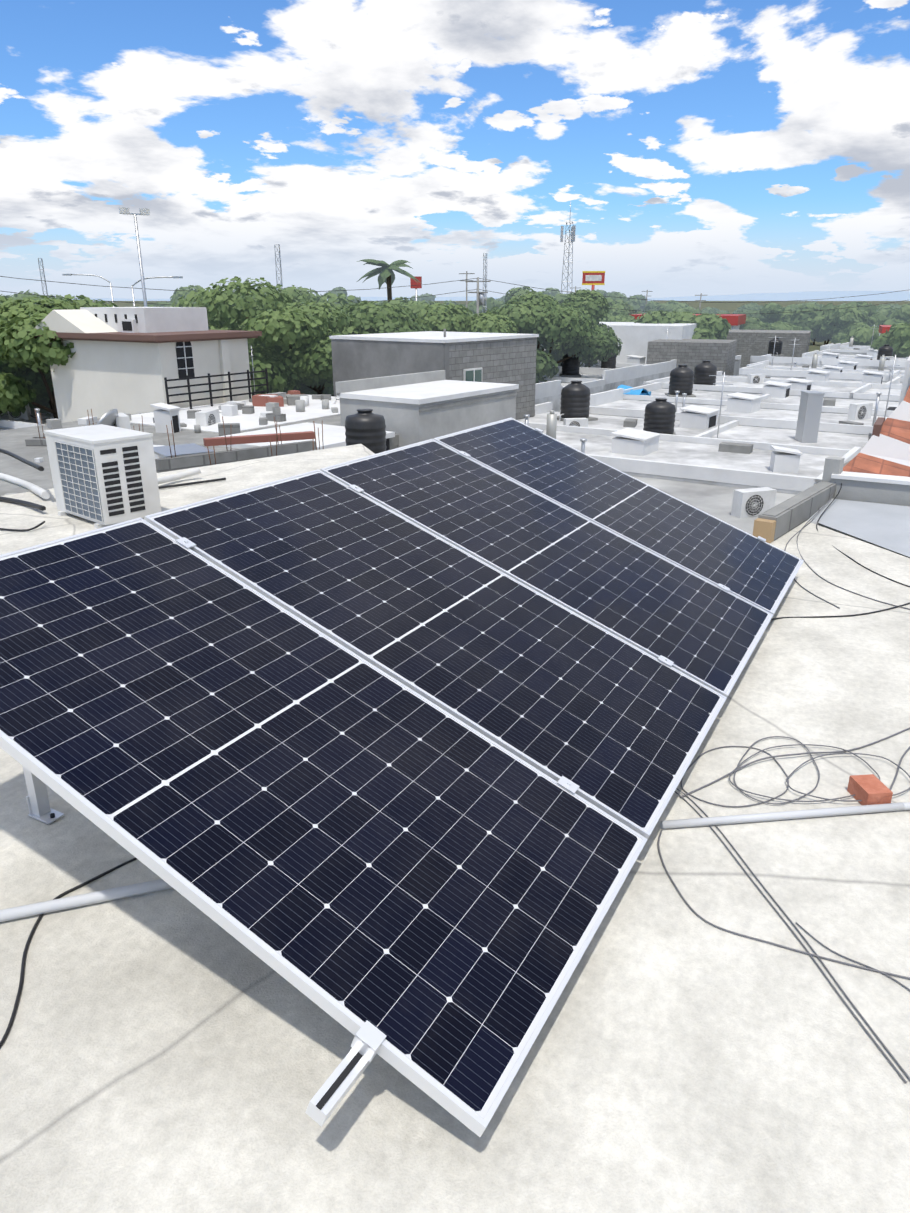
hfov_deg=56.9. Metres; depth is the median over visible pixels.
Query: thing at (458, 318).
tree
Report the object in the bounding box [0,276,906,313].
overhead wires
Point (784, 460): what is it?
vent box
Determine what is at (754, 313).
tree
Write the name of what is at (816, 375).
rooftop box
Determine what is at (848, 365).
rooftop box
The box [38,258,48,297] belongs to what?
radio mast
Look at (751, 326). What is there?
tree
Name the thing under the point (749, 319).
tree
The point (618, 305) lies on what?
tree
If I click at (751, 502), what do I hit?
mini split
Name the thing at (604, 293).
tree
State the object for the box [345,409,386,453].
tinaco
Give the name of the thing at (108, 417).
satellite dish
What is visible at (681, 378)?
tinaco
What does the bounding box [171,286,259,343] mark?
tree
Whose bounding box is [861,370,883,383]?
rooftop box
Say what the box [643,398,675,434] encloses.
tinaco
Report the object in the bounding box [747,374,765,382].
mini split
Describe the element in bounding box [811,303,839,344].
tree
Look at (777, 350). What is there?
tinaco
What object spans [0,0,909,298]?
sky
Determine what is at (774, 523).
roof edge curb
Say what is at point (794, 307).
tree
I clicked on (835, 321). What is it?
tree
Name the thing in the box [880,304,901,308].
tree
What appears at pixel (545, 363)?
tree
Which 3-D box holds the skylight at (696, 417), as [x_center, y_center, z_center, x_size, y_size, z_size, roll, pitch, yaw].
[8.517,-6.566,29.317,1.030,0.735,1.250,13,24,32]
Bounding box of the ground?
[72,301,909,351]
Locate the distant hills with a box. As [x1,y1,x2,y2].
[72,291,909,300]
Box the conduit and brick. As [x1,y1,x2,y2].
[0,774,909,921]
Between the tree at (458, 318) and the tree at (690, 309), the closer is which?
the tree at (458, 318)
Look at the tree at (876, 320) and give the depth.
113.33 m
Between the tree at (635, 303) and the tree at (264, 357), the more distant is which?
the tree at (635, 303)
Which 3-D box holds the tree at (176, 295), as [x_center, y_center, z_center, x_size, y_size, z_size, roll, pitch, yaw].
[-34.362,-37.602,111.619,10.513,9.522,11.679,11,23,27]
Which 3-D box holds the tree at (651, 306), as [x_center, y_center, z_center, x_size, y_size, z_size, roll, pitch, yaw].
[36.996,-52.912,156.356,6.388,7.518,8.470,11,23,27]
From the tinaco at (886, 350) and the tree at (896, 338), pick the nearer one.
the tinaco at (886, 350)
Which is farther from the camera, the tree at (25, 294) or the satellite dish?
the tree at (25, 294)
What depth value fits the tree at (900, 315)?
109.60 m
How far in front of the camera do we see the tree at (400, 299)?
67.50 m
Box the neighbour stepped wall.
[824,356,909,557]
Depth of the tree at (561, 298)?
102.77 m
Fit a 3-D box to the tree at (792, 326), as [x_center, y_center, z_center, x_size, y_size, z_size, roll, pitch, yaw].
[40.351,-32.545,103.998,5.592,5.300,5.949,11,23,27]
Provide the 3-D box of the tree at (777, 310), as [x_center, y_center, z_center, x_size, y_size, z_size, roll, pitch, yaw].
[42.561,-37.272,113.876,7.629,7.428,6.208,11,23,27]
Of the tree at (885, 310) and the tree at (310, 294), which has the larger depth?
the tree at (885, 310)
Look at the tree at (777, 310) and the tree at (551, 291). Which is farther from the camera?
the tree at (551, 291)
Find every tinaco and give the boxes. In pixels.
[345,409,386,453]
[557,380,597,420]
[559,354,582,376]
[601,353,615,368]
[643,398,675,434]
[665,365,695,396]
[693,360,716,390]
[764,338,783,355]
[877,344,892,359]
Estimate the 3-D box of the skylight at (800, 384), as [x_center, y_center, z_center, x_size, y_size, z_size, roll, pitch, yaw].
[16.461,-10.549,40.270,1.030,0.685,1.150,14,24,34]
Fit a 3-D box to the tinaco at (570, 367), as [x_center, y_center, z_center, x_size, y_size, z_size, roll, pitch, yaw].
[6.739,-13.945,48.378,1.294,1.370,1.150,1,20,1]
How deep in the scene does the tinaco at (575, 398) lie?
30.42 m
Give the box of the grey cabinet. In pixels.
[795,391,824,442]
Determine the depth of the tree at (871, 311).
113.88 m
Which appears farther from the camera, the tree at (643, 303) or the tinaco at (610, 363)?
the tree at (643, 303)
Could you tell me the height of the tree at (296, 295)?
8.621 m
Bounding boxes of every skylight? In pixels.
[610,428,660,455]
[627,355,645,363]
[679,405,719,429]
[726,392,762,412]
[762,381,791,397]
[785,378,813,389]
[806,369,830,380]
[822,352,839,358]
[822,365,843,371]
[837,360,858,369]
[854,354,873,359]
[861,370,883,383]
[867,348,877,355]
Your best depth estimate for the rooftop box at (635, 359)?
55.30 m
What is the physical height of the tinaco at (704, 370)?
1.420 m
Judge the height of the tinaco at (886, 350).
1.290 m
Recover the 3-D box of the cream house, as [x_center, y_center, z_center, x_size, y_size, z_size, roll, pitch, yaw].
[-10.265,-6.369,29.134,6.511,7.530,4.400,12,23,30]
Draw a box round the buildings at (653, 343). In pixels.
[544,314,890,374]
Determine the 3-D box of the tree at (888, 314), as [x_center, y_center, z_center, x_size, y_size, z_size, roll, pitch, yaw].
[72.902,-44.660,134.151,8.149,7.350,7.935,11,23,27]
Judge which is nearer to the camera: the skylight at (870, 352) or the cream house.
the cream house
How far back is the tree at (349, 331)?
38.56 m
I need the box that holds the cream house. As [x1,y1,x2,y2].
[28,307,261,422]
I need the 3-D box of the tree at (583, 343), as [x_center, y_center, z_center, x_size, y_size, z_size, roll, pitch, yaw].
[4.673,-13.660,48.058,8.919,8.308,8.672,11,23,27]
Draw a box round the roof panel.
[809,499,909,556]
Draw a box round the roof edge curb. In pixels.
[753,456,850,542]
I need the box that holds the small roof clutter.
[34,325,907,453]
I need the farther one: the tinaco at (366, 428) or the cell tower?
the cell tower
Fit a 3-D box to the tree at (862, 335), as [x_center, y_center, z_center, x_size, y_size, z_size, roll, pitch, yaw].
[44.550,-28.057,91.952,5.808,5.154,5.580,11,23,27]
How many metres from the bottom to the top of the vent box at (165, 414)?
0.850 m
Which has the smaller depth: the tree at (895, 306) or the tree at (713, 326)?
the tree at (713, 326)
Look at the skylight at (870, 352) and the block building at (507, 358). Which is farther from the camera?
the skylight at (870, 352)
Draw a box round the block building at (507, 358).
[329,329,538,419]
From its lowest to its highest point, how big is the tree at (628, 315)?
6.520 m
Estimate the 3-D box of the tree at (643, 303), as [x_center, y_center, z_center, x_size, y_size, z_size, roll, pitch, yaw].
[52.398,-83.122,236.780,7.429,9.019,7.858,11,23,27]
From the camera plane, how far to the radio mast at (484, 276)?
88.55 m
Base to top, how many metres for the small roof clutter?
3.216 m
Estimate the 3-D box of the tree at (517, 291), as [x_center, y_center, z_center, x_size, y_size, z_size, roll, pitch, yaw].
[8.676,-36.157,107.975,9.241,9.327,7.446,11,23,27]
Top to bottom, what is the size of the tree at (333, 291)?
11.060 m
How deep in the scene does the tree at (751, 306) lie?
174.38 m
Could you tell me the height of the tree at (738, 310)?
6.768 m
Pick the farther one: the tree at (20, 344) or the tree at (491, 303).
the tree at (491, 303)
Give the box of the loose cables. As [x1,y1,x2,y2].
[0,473,909,1082]
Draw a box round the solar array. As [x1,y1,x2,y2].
[0,418,803,1136]
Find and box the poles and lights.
[62,207,706,315]
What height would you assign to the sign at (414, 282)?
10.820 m
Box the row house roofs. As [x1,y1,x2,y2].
[0,342,906,534]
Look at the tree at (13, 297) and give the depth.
83.59 m
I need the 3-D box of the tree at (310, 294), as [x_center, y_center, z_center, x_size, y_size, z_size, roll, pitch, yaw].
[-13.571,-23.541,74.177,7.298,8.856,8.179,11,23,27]
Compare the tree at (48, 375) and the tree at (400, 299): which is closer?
the tree at (48, 375)
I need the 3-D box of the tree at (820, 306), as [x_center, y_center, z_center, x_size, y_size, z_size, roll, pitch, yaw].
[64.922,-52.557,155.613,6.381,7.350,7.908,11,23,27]
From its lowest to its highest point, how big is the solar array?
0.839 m
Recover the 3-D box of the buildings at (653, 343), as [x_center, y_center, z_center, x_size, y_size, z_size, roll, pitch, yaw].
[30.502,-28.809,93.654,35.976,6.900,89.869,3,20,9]
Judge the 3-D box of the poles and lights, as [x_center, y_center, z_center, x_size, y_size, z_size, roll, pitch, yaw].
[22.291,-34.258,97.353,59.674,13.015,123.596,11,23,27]
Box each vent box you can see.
[150,403,180,432]
[769,445,802,472]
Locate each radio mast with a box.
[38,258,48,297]
[274,244,282,292]
[482,253,486,312]
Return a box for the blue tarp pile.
[617,385,650,395]
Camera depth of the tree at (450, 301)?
138.58 m
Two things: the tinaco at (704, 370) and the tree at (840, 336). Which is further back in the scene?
the tree at (840, 336)
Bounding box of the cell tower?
[560,201,575,294]
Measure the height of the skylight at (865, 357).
0.650 m
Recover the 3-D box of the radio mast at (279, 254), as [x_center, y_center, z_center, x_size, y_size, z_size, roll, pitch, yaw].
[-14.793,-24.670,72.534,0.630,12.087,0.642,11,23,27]
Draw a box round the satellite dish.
[96,409,117,425]
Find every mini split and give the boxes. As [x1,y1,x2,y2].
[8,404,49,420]
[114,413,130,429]
[195,409,219,425]
[563,418,587,426]
[731,487,776,517]
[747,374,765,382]
[847,402,872,420]
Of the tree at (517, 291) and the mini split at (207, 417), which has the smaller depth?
the mini split at (207, 417)
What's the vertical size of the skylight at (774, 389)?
0.745 m
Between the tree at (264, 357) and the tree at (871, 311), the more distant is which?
the tree at (871, 311)
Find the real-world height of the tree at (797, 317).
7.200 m
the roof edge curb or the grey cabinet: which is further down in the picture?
the roof edge curb
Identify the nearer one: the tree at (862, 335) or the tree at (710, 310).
the tree at (862, 335)
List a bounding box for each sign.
[410,276,421,300]
[582,271,604,290]
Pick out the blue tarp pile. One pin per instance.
(643, 391)
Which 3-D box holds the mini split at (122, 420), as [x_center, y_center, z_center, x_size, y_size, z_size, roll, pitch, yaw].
[-8.085,-4.271,19.988,1.440,0.616,0.509,18,27,40]
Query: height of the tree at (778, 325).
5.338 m
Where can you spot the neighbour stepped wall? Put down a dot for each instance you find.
(876, 469)
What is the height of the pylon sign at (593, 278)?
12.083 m
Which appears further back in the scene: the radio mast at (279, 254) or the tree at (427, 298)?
the tree at (427, 298)
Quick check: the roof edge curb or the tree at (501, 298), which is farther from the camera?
the tree at (501, 298)
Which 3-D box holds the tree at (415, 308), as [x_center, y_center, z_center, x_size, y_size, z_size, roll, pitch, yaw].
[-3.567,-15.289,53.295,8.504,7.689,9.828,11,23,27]
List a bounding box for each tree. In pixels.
[0,294,21,302]
[0,295,79,418]
[0,296,51,416]
[14,290,63,304]
[50,294,117,408]
[148,285,203,306]
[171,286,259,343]
[193,276,299,395]
[242,284,350,317]
[242,301,352,394]
[278,286,323,303]
[299,325,411,395]
[309,292,382,312]
[324,287,360,303]
[334,300,430,334]
[357,259,421,301]
[376,301,473,319]
[382,297,424,305]
[409,303,518,333]
[411,293,435,302]
[419,299,443,306]
[442,300,459,304]
[461,297,504,315]
[482,303,564,383]
[492,290,622,365]
[494,296,504,301]
[498,286,550,308]
[526,292,567,304]
[539,288,616,367]
[541,288,560,295]
[584,297,635,319]
[596,289,607,296]
[599,314,635,321]
[605,292,641,311]
[614,313,634,319]
[628,294,649,310]
[635,310,730,339]
[644,301,665,313]
[655,300,690,310]
[668,306,709,313]
[701,307,719,313]
[732,305,743,313]
[738,310,764,317]
[739,322,777,329]
[742,302,762,311]
[743,316,769,326]
[758,303,793,323]
[770,321,790,329]
[780,304,823,338]
[780,322,805,329]
[783,304,805,311]
[802,302,823,308]
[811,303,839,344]
[812,304,867,337]
[831,322,868,343]
[836,325,878,345]
[848,301,886,326]
[870,322,909,357]
[873,317,881,326]
[876,305,898,315]
[877,305,909,326]
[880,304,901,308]
[886,303,909,317]
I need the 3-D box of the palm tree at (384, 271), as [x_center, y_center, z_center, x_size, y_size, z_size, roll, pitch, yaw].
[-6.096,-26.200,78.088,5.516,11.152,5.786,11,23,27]
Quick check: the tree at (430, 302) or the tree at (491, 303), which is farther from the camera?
the tree at (491, 303)
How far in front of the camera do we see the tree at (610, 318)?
76.13 m
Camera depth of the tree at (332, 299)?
56.23 m

